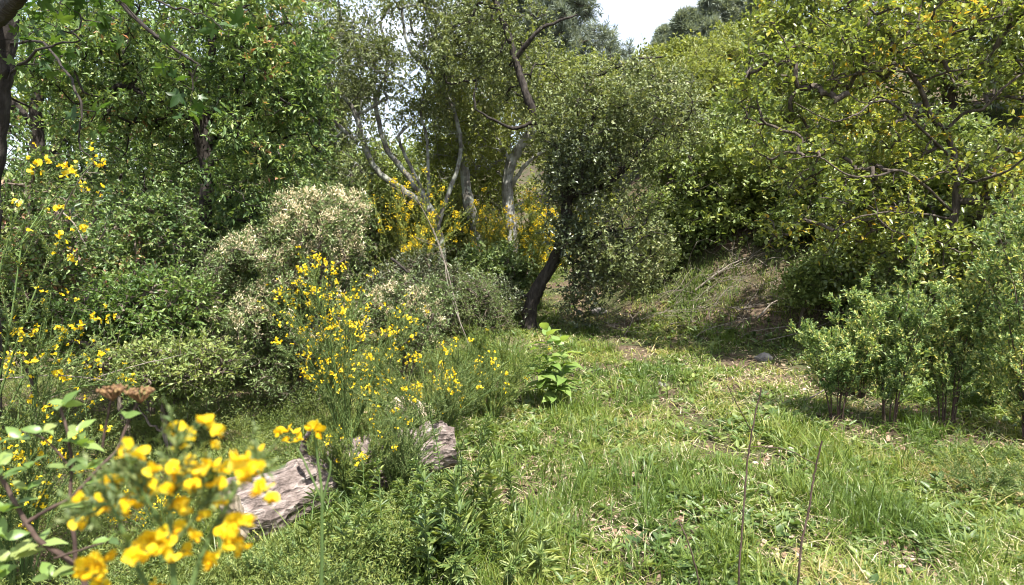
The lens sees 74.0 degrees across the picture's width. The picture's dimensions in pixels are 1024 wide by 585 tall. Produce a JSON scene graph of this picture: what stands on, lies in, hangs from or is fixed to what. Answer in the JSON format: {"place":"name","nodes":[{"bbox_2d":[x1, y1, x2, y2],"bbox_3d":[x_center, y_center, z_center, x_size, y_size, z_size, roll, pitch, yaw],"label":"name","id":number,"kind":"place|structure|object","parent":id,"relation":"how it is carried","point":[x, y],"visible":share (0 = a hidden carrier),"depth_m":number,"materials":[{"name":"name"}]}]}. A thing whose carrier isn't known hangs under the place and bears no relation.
{"place":"outdoors","nodes":[
{"label":"outdoors","id":0,"kind":"place"},
{"bbox_2d":[311,15,395,264],"bbox_3d":[-4.101,-3.629,16.725,2.636,6.336,2.297,0,6,0],"label":"oak tree","id":1,"kind":"object","parent":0,"point":[361,117],"visible":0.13,"depth_m":16.46,"materials":[{"name":"green plant"}]},
{"bbox_2d":[409,104,539,256],"bbox_3d":[-0.943,-2.498,15.350,3.424,4.285,2.677,0,6,0],"label":"oak tree","id":2,"kind":"object","parent":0,"point":[495,193],"visible":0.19,"depth_m":15.04,"materials":[{"name":"green plant"}]},
{"bbox_2d":[5,0,978,171],"label":"sky","id":3,"kind":"structure","parent":0,"point":[636,19],"materials":[{"name":"white"}]},
{"bbox_2d":[0,43,1023,584],"bbox_3d":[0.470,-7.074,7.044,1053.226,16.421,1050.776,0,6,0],"label":"ground","id":4,"kind":"structure","parent":0,"point":[620,299],"depth_m":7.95,"materials":[{"name":"green plant"}]},
{"bbox_2d":[2,12,92,227],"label":"oak tree","id":5,"kind":"object","parent":4,"relation":"on","point":[22,98],"visible":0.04,"depth_m":14.09,"materials":[{"name":"green plant"}]},
{"bbox_2d":[0,131,134,444],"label":"bush","id":6,"kind":"object","parent":4,"relation":"on","point":[36,258],"visible":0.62,"depth_m":5.21,"materials":[{"name":"green plant"}]},
{"bbox_2d":[0,383,154,584],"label":"shrub","id":7,"kind":"object","parent":4,"relation":"on","point":[24,548],"visible":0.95,"depth_m":1.05,"materials":[{"name":"green plant"}]},
{"bbox_2d":[0,142,169,584],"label":"broom bush","id":8,"kind":"object","parent":4,"relation":"on","point":[39,504],"visible":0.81,"depth_m":2.95,"materials":[{"name":"green plant"}]},
{"bbox_2d":[1,535,169,584],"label":"green herb","id":9,"kind":"object","parent":4,"relation":"on","point":[133,574],"visible":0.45,"depth_m":2.78,"materials":[{"name":"green plant"}]},
{"bbox_2d":[14,253,227,446],"bbox_3d":[-2.917,0.476,5.295,1.472,1.564,1.079,0,6,0],"label":"bush","id":10,"kind":"object","parent":4,"relation":"on","point":[141,301],"visible":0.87,"depth_m":5.05,"materials":[{"name":"green plant"}]},
{"bbox_2d":[15,0,228,268],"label":"oak tree","id":11,"kind":"object","parent":4,"relation":"on","point":[153,6],"visible":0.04,"depth_m":13.88,"materials":[{"name":"green plant"}]},
{"bbox_2d":[0,0,257,482],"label":"lobed leaf tree","id":12,"kind":"object","parent":4,"relation":"on","point":[10,19],"visible":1,"depth_m":3.40,"materials":[{"name":"green plant"}]},
{"bbox_2d":[47,177,215,417],"bbox_3d":[-3.421,0.075,6.166,1.391,2.210,1.216,5,8,42],"label":"bush","id":13,"kind":"object","parent":4,"relation":"on","point":[158,220],"visible":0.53,"depth_m":5.91,"materials":[{"name":"green plant"}]},
{"bbox_2d":[66,325,255,458],"bbox_3d":[-2.467,0.736,4.845,1.231,1.018,0.901,4,7,33],"label":"bush","id":14,"kind":"object","parent":4,"relation":"on","point":[192,370],"visible":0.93,"depth_m":4.68,"materials":[{"name":"green plant"}]},
{"bbox_2d":[47,395,289,584],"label":"yellow broom sprig","id":15,"kind":"object","parent":4,"relation":"on","point":[161,540],"visible":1,"depth_m":0.60,"materials":[{"name":"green plant"}]},
{"bbox_2d":[11,0,350,324],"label":"oak tree","id":16,"kind":"object","parent":4,"relation":"on","point":[272,81],"visible":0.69,"depth_m":6.59,"materials":[{"name":"green plant"}]},
{"bbox_2d":[105,493,256,575],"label":"green herb","id":17,"kind":"object","parent":4,"relation":"on","point":[198,528],"visible":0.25,"depth_m":3.29,"materials":[{"name":"green plant"}]},
{"bbox_2d":[4,0,358,294],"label":"oak tree","id":18,"kind":"object","parent":4,"relation":"on","point":[21,114],"visible":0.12,"depth_m":9.86,"materials":[{"name":"green plant"}]},
{"bbox_2d":[0,323,472,584],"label":"ground cover","id":19,"kind":"object","parent":4,"relation":"on","point":[188,566],"visible":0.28,"depth_m":3.79,"materials":[{"name":"green plant"}]},
{"bbox_2d":[144,184,329,338],"bbox_3d":[-3.303,-0.183,8.264,2.276,2.237,1.927,0,6,0],"label":"bush","id":20,"kind":"object","parent":4,"relation":"on","point":[248,277],"visible":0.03,"depth_m":7.88,"materials":[{"name":"green plant"}]},
{"bbox_2d":[146,0,334,237],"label":"oak tree","id":21,"kind":"object","parent":4,"relation":"on","point":[199,52],"visible":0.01,"depth_m":13.52,"materials":[{"name":"green plant"}]},
{"bbox_2d":[188,547,317,584],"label":"green herb","id":22,"kind":"object","parent":4,"relation":"on","point":[232,563],"visible":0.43,"depth_m":2.92,"materials":[{"name":"green plant"}]},
{"bbox_2d":[176,176,383,431],"bbox_3d":[-2.031,0.095,5.797,1.827,2.181,1.428,0,6,0],"label":"tufted shrub","id":23,"kind":"object","parent":4,"relation":"on","point":[297,218],"visible":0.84,"depth_m":5.60,"materials":[{"name":"green plant"}]},
{"bbox_2d":[240,537,324,583],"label":"leafy weed","id":24,"kind":"object","parent":4,"relation":"on","point":[246,555],"visible":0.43,"depth_m":2.90,"materials":[{"name":"green plant"}]},
{"bbox_2d":[273,419,331,584],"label":"yellow flower stem","id":25,"kind":"object","parent":4,"relation":"on","point":[315,426],"visible":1,"depth_m":1.19,"materials":[{"name":"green plant"}]},
{"bbox_2d":[241,519,380,584],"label":"green herb","id":26,"kind":"object","parent":4,"relation":"on","point":[295,545],"visible":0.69,"depth_m":2.84,"materials":[{"name":"green plant"}]},
{"bbox_2d":[278,487,362,578],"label":"leafy weed","id":27,"kind":"object","parent":4,"relation":"on","point":[317,498],"visible":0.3,"depth_m":3.15,"materials":[{"name":"green plant"}]},
{"bbox_2d":[219,421,459,542],"bbox_3d":[-0.964,1.004,4.032,0.411,0.581,1.476,6,8,45],"label":"fallen log","id":28,"kind":"object","parent":4,"relation":"on","point":[292,480],"visible":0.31,"depth_m":3.69,"materials":[{"name":"grey wood"}]},
{"bbox_2d":[317,507,367,575],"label":"leafy weed","id":29,"kind":"object","parent":4,"relation":"on","point":[356,520],"visible":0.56,"depth_m":2.96,"materials":[{"name":"green plant"}]},
{"bbox_2d":[288,403,400,500],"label":"broom bush","id":30,"kind":"object","parent":4,"relation":"on","point":[344,463],"visible":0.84,"depth_m":3.75,"materials":[{"name":"green plant"}]},
{"bbox_2d":[259,246,432,438],"bbox_3d":[-1.132,0.415,4.734,1.114,1.493,1.252,-3,7,-26],"label":"broom bush","id":31,"kind":"object","parent":4,"relation":"on","point":[337,383],"visible":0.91,"depth_m":4.63,"materials":[{"name":"green plant"}]},
{"bbox_2d":[251,127,451,310],"bbox_3d":[-3.079,-1.433,13.366,4.093,3.614,3.163,0,6,0],"label":"shrub","id":32,"kind":"object","parent":4,"relation":"on","point":[380,191],"visible":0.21,"depth_m":13.06,"materials":[{"name":"green plant"}]},
{"bbox_2d":[329,455,386,523],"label":"leafy weed","id":33,"kind":"object","parent":4,"relation":"on","point":[362,490],"visible":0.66,"depth_m":3.64,"materials":[{"name":"green plant"}]},
{"bbox_2d":[351,457,414,578],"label":"leafy weed","id":34,"kind":"object","parent":4,"relation":"on","point":[359,500],"visible":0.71,"depth_m":3.03,"materials":[{"name":"green plant"}]},
{"bbox_2d":[361,496,417,572],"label":"leafy weed","id":35,"kind":"object","parent":4,"relation":"on","point":[378,535],"visible":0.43,"depth_m":2.99,"materials":[{"name":"green plant"}]},
{"bbox_2d":[356,509,435,584],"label":"leafy weed","id":36,"kind":"object","parent":4,"relation":"on","point":[388,556],"visible":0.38,"depth_m":2.99,"materials":[{"name":"green plant"}]},
{"bbox_2d":[359,396,445,491],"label":"broom bush","id":37,"kind":"object","parent":4,"relation":"on","point":[404,448],"visible":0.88,"depth_m":3.93,"materials":[{"name":"green plant"}]},
{"bbox_2d":[256,0,549,275],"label":"grey oak tree","id":38,"kind":"object","parent":4,"relation":"on","point":[364,50],"visible":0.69,"depth_m":10.67,"materials":[{"name":"green plant"}]},
{"bbox_2d":[350,238,474,343],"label":"bush","id":39,"kind":"object","parent":4,"relation":"on","point":[424,271],"visible":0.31,"depth_m":8.51,"materials":[{"name":"green plant"}]},
{"bbox_2d":[362,263,463,385],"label":"tufted shrub","id":40,"kind":"object","parent":4,"relation":"on","point":[429,330],"visible":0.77,"depth_m":6.53,"materials":[{"name":"green plant"}]},
{"bbox_2d":[354,167,476,276],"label":"broom bush","id":41,"kind":"object","parent":4,"relation":"on","point":[422,233],"visible":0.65,"depth_m":9.65,"materials":[{"name":"yellow plant"}]},
{"bbox_2d":[354,128,477,259],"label":"oak tree","id":42,"kind":"object","parent":4,"relation":"on","point":[403,162],"visible":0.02,"depth_m":16.48,"materials":[{"name":"green plant"}]},
{"bbox_2d":[389,464,444,538],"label":"leafy weed","id":43,"kind":"object","parent":4,"relation":"on","point":[426,494],"visible":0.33,"depth_m":3.47,"materials":[{"name":"green plant"}]},
{"bbox_2d":[335,336,510,427],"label":"broom bush","id":44,"kind":"object","parent":4,"relation":"on","point":[444,409],"visible":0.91,"depth_m":4.60,"materials":[{"name":"green plant"}]},
{"bbox_2d":[396,456,454,582],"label":"leafy weed","id":45,"kind":"object","parent":4,"relation":"on","point":[425,521],"visible":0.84,"depth_m":3.00,"materials":[{"name":"green plant"}]},
{"bbox_2d":[380,461,486,521],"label":"green herb","id":46,"kind":"object","parent":4,"relation":"on","point":[433,489],"visible":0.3,"depth_m":3.57,"materials":[{"name":"green plant"}]},
{"bbox_2d":[372,184,500,278],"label":"bush","id":47,"kind":"object","parent":4,"relation":"on","point":[461,237],"visible":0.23,"depth_m":12.56,"materials":[{"name":"green plant"}]},
{"bbox_2d":[400,527,480,584],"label":"leafy weed","id":48,"kind":"object","parent":4,"relation":"on","point":[463,575],"visible":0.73,"depth_m":2.97,"materials":[{"name":"green plant"}]},
{"bbox_2d":[425,402,467,511],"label":"leafy weed","id":49,"kind":"object","parent":4,"relation":"on","point":[460,461],"visible":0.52,"depth_m":3.53,"materials":[{"name":"green plant"}]},
{"bbox_2d":[384,61,515,251],"bbox_3d":[-1.077,-1.953,12.153,2.271,4.494,2.080,-5,8,-39],"label":"tree","id":50,"kind":"object","parent":4,"relation":"on","point":[467,198],"visible":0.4,"depth_m":11.92,"materials":[{"name":"green plant"}]},
{"bbox_2d":[427,465,488,566],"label":"leafy weed","id":51,"kind":"object","parent":4,"relation":"on","point":[452,533],"visible":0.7,"depth_m":3.06,"materials":[{"name":"green plant"}]},
{"bbox_2d":[420,257,520,336],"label":"bush","id":52,"kind":"object","parent":4,"relation":"on","point":[472,303],"visible":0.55,"depth_m":8.88,"materials":[{"name":"green plant"}]},
{"bbox_2d":[445,411,495,510],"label":"leafy weed","id":53,"kind":"object","parent":4,"relation":"on","point":[476,476],"visible":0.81,"depth_m":3.45,"materials":[{"name":"green plant"}]},
{"bbox_2d":[437,449,518,548],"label":"leafy weed","id":54,"kind":"object","parent":4,"relation":"on","point":[486,501],"visible":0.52,"depth_m":3.35,"materials":[{"name":"green plant"}]},
{"bbox_2d":[429,319,558,419],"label":"broom bush","id":55,"kind":"object","parent":4,"relation":"on","point":[506,396],"visible":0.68,"depth_m":5.48,"materials":[{"name":"green plant"}]},
{"bbox_2d":[458,187,529,251],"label":"broom bush","id":56,"kind":"object","parent":4,"relation":"on","point":[490,236],"visible":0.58,"depth_m":11.71,"materials":[{"name":"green plant"}]},
{"bbox_2d":[440,231,550,316],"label":"bush","id":57,"kind":"object","parent":4,"relation":"on","point":[508,262],"visible":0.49,"depth_m":10.56,"materials":[{"name":"green plant"}]},
{"bbox_2d":[468,470,528,524],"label":"leafy weed","id":58,"kind":"object","parent":4,"relation":"on","point":[512,496],"visible":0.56,"depth_m":3.67,"materials":[{"name":"green plant"}]},
{"bbox_2d":[471,502,526,583],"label":"leafy weed","id":59,"kind":"object","parent":4,"relation":"on","point":[511,570],"visible":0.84,"depth_m":3.12,"materials":[{"name":"green plant"}]},
{"bbox_2d":[417,18,599,289],"bbox_3d":[-0.072,-2.555,12.940,3.425,5.263,2.925,0,6,0],"label":"pale trunk tree","id":60,"kind":"object","parent":4,"relation":"on","point":[511,159],"visible":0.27,"depth_m":12.81,"materials":[{"name":"green plant"}]},
{"bbox_2d":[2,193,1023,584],"bbox_3d":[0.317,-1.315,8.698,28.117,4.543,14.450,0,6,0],"label":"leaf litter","id":61,"kind":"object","parent":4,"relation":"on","point":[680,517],"visible":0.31,"depth_m":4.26,"materials":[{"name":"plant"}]},
{"bbox_2d":[499,517,566,583],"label":"leafy weed","id":62,"kind":"object","parent":4,"relation":"on","point":[541,552],"visible":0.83,"depth_m":3.07,"materials":[{"name":"green plant"}]},
{"bbox_2d":[478,181,596,310],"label":"broom bush","id":63,"kind":"object","parent":4,"relation":"on","point":[532,223],"visible":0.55,"depth_m":11.30,"materials":[{"name":"yellow plant"}]},
{"bbox_2d":[461,477,621,584],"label":"grass tuft","id":64,"kind":"object","parent":4,"relation":"on","point":[569,534],"visible":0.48,"depth_m":3.41,"materials":[{"name":"green plant"}]},
{"bbox_2d":[523,322,585,404],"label":"upright leafy plant","id":65,"kind":"object","parent":4,"relation":"on","point":[556,377],"visible":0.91,"depth_m":5.80,"materials":[{"name":"green plant"}]},
{"bbox_2d":[419,0,726,331],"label":"leaning oak tree","id":66,"kind":"object","parent":4,"relation":"on","point":[613,104],"visible":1,"depth_m":9.04,"materials":[{"name":"green plant"}]},
{"bbox_2d":[512,0,637,121],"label":"pine tree","id":67,"kind":"object","parent":4,"relation":"on","point":[573,28],"visible":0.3,"depth_m":23.03,"materials":[{"name":"green plant"}]},
{"bbox_2d":[515,39,643,228],"bbox_3d":[1.526,-3.589,16.226,3.244,5.020,3.054,0,6,0],"label":"oak tree","id":68,"kind":"object","parent":4,"relation":"on","point":[606,77],"visible":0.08,"depth_m":15.78,"materials":[{"name":"green plant"}]},
{"bbox_2d":[242,215,1023,584],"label":"ground herbs","id":69,"kind":"object","parent":4,"relation":"on","point":[792,525],"visible":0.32,"depth_m":4.14,"materials":[{"name":"green plant"}]},
{"bbox_2d":[577,438,707,512],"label":"grass tuft","id":70,"kind":"object","parent":4,"relation":"on","point":[644,474],"visible":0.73,"depth_m":4.12,"materials":[{"name":"green plant"}]},
{"bbox_2d":[276,128,1023,584],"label":"dry straw","id":71,"kind":"object","parent":4,"relation":"on","point":[726,466],"visible":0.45,"depth_m":4.35,"materials":[{"name":"plant"}]},
{"bbox_2d":[598,520,716,584],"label":"grass tuft","id":72,"kind":"object","parent":4,"relation":"on","point":[635,557],"visible":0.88,"depth_m":3.14,"materials":[{"name":"green plant"}]},
{"bbox_2d":[615,49,720,179],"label":"oak tree","id":73,"kind":"object","parent":4,"relation":"on","point":[681,76],"visible":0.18,"depth_m":16.74,"materials":[{"name":"green plant"}]},
{"bbox_2d":[631,216,704,281],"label":"bush","id":74,"kind":"object","parent":4,"relation":"on","point":[684,246],"visible":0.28,"depth_m":10.37,"materials":[{"name":"green plant"}]},
{"bbox_2d":[629,31,711,69],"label":"oak tree","id":75,"kind":"object","parent":4,"relation":"on","point":[676,45],"visible":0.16,"depth_m":27.64,"materials":[{"name":"green plant"}]},
{"bbox_2d":[630,133,727,232],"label":"bush","id":76,"kind":"object","parent":4,"relation":"on","point":[664,168],"visible":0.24,"depth_m":11.00,"materials":[{"name":"green plant"}]},
{"bbox_2d":[665,5,703,43],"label":"pine tree","id":77,"kind":"object","parent":4,"relation":"on","point":[681,23],"visible":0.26,"depth_m":42.13,"materials":[{"name":"green plant"}]},
{"bbox_2d":[649,50,739,137],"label":"oak tree","id":78,"kind":"object","parent":4,"relation":"on","point":[709,69],"visible":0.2,"depth_m":17.86,"materials":[{"name":"green plant"}]},
{"bbox_2d":[691,0,725,38],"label":"pine tree","id":79,"kind":"object","parent":4,"relation":"on","point":[708,10],"visible":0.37,"depth_m":42.43,"materials":[{"name":"green plant"}]},
{"bbox_2d":[673,458,761,514],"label":"grass tuft","id":80,"kind":"object","parent":4,"relation":"on","point":[715,490],"visible":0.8,"depth_m":3.86,"materials":[{"name":"green plant"}]},
{"bbox_2d":[575,220,863,342],"bbox_3d":[3.013,-0.399,9.808,4.149,1.892,3.500,0,6,0],"label":"dead brush","id":81,"kind":"object","parent":4,"relation":"on","point":[738,308],"visible":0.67,"depth_m":9.53,"materials":[{"name":"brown plant"}]},
{"bbox_2d":[683,11,760,57],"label":"oak tree","id":82,"kind":"object","parent":4,"relation":"on","point":[739,24],"visible":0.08,"depth_m":25.78,"materials":[{"name":"green plant"}]},
{"bbox_2d":[664,26,784,108],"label":"oak tree","id":83,"kind":"object","parent":4,"relation":"on","point":[731,50],"visible":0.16,"depth_m":19.17,"materials":[{"name":"green plant"}]},
{"bbox_2d":[718,0,743,25],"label":"pine tree","id":84,"kind":"object","parent":4,"relation":"on","point":[728,8],"visible":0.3,"depth_m":43.04,"materials":[{"name":"green plant"}]},
{"bbox_2d":[706,174,769,227],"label":"bush","id":85,"kind":"object","parent":4,"relation":"on","point":[741,202],"visible":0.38,"depth_m":10.30,"materials":[{"name":"green plant"}]},
{"bbox_2d":[727,385,761,584],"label":"bare stem","id":86,"kind":"object","parent":4,"relation":"on","point":[744,497],"visible":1,"depth_m":2.90,"materials":[{"name":"brown plant"}]},
{"bbox_2d":[657,82,858,254],"bbox_3d":[3.746,-1.836,10.204,2.985,2.627,2.176,4,7,32],"label":"broad leaved tree","id":87,"kind":"object","parent":4,"relation":"on","point":[718,157],"visible":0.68,"depth_m":9.97,"materials":[{"name":"green plant"}]},
{"bbox_2d":[768,244,845,329],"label":"bush","id":88,"kind":"object","parent":4,"relation":"on","point":[803,281],"visible":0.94,"depth_m":8.50,"materials":[{"name":"green plant"}]},
{"bbox_2d":[706,0,908,140],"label":"oak tree","id":89,"kind":"object","parent":4,"relation":"on","point":[791,21],"visible":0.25,"depth_m":14.99,"materials":[{"name":"green plant"}]},
{"bbox_2d":[770,183,870,243],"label":"bush","id":90,"kind":"object","parent":4,"relation":"on","point":[817,218],"visible":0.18,"depth_m":9.65,"materials":[{"name":"green plant"}]},
{"bbox_2d":[785,285,892,421],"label":"sapling","id":91,"kind":"object","parent":4,"relation":"on","point":[845,366],"visible":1,"depth_m":5.24,"materials":[{"name":"green plant"}]},
{"bbox_2d":[795,81,916,152],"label":"bush","id":92,"kind":"object","parent":4,"relation":"on","point":[849,128],"visible":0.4,"depth_m":11.85,"materials":[{"name":"green plant"}]},
{"bbox_2d":[708,0,1023,357],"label":"broad leaved tree","id":93,"kind":"object","parent":4,"relation":"on","point":[860,49],"visible":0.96,"depth_m":7.01,"materials":[{"name":"green plant"}]},
{"bbox_2d":[821,211,958,315],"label":"bush","id":94,"kind":"object","parent":4,"relation":"on","point":[852,277],"visible":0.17,"depth_m":8.37,"materials":[{"name":"green plant"}]},
{"bbox_2d":[825,124,962,223],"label":"bush","id":95,"kind":"object","parent":4,"relation":"on","point":[867,139],"visible":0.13,"depth_m":9.28,"materials":[{"name":"green plant"}]},
{"bbox_2d":[849,228,955,431],"bbox_3d":[2.943,0.292,5.191,0.588,1.564,0.700,0,6,0],"label":"sapling","id":96,"kind":"object","parent":4,"relation":"on","point":[894,359],"visible":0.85,"depth_m":5.11,"materials":[{"name":"green plant"}]},
{"bbox_2d":[805,0,1023,118],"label":"oak tree","id":97,"kind":"object","parent":4,"relation":"on","point":[943,87],"visible":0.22,"depth_m":13.87,"materials":[{"name":"green plant"}]},
{"bbox_2d":[858,220,1016,349],"bbox_3d":[4.916,-0.029,7.473,2.218,1.603,1.552,-2,6,-21],"label":"bush","id":98,"kind":"object","parent":4,"relation":"on","point":[932,274],"visible":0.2,"depth_m":7.21,"materials":[{"name":"green plant"}]},
{"bbox_2d":[888,250,1012,428],"bbox_3d":[3.364,0.354,5.248,0.668,1.387,0.772,0,6,0],"label":"sapling","id":99,"kind":"object","parent":4,"relation":"on","point":[944,374],"visible":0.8,"depth_m":5.08,"materials":[{"name":"green plant"}]},
{"bbox_2d":[894,98,1017,225],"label":"bush","id":100,"kind":"object","parent":4,"relation":"on","point":[972,124],"visible":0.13,"depth_m":9.25,"materials":[{"name":"green plant"}]},
{"bbox_2d":[911,508,1018,576],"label":"grass tuft","id":101,"kind":"object","parent":4,"relation":"on","point":[975,550],"visible":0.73,"depth_m":3.23,"materials":[{"name":"green plant"}]},
{"bbox_2d":[908,425,1023,495],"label":"feathery herb","id":102,"kind":"object","parent":4,"relation":"on","point":[979,470],"visible":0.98,"depth_m":4.01,"materials":[{"name":"green plant"}]},
{"bbox_2d":[915,116,1023,231],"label":"bush","id":103,"kind":"object","parent":4,"relation":"on","point":[949,201],"visible":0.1,"depth_m":8.45,"materials":[{"name":"green plant"}]},
{"bbox_2d":[947,0,1023,115],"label":"oak tree","id":104,"kind":"object","parent":4,"relation":"on","point":[1016,87],"visible":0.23,"depth_m":13.25,"materials":[{"name":"green plant"}]},
{"bbox_2d":[956,328,1023,406],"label":"sapling","id":105,"kind":"object","parent":4,"relation":"on","point":[990,394],"visible":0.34,"depth_m":5.50,"materials":[{"name":"green plant"}]},
{"bbox_2d":[958,179,1023,332],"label":"bush","id":106,"kind":"object","parent":4,"relation":"on","point":[1006,244],"visible":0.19,"depth_m":6.60,"materials":[{"name":"green plant"}]},
{"bbox_2d":[963,183,1023,442],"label":"sapling","id":107,"kind":"object","parent":4,"relation":"on","point":[1010,359],"visible":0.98,"depth_m":4.80,"materials":[{"name":"green plant"}]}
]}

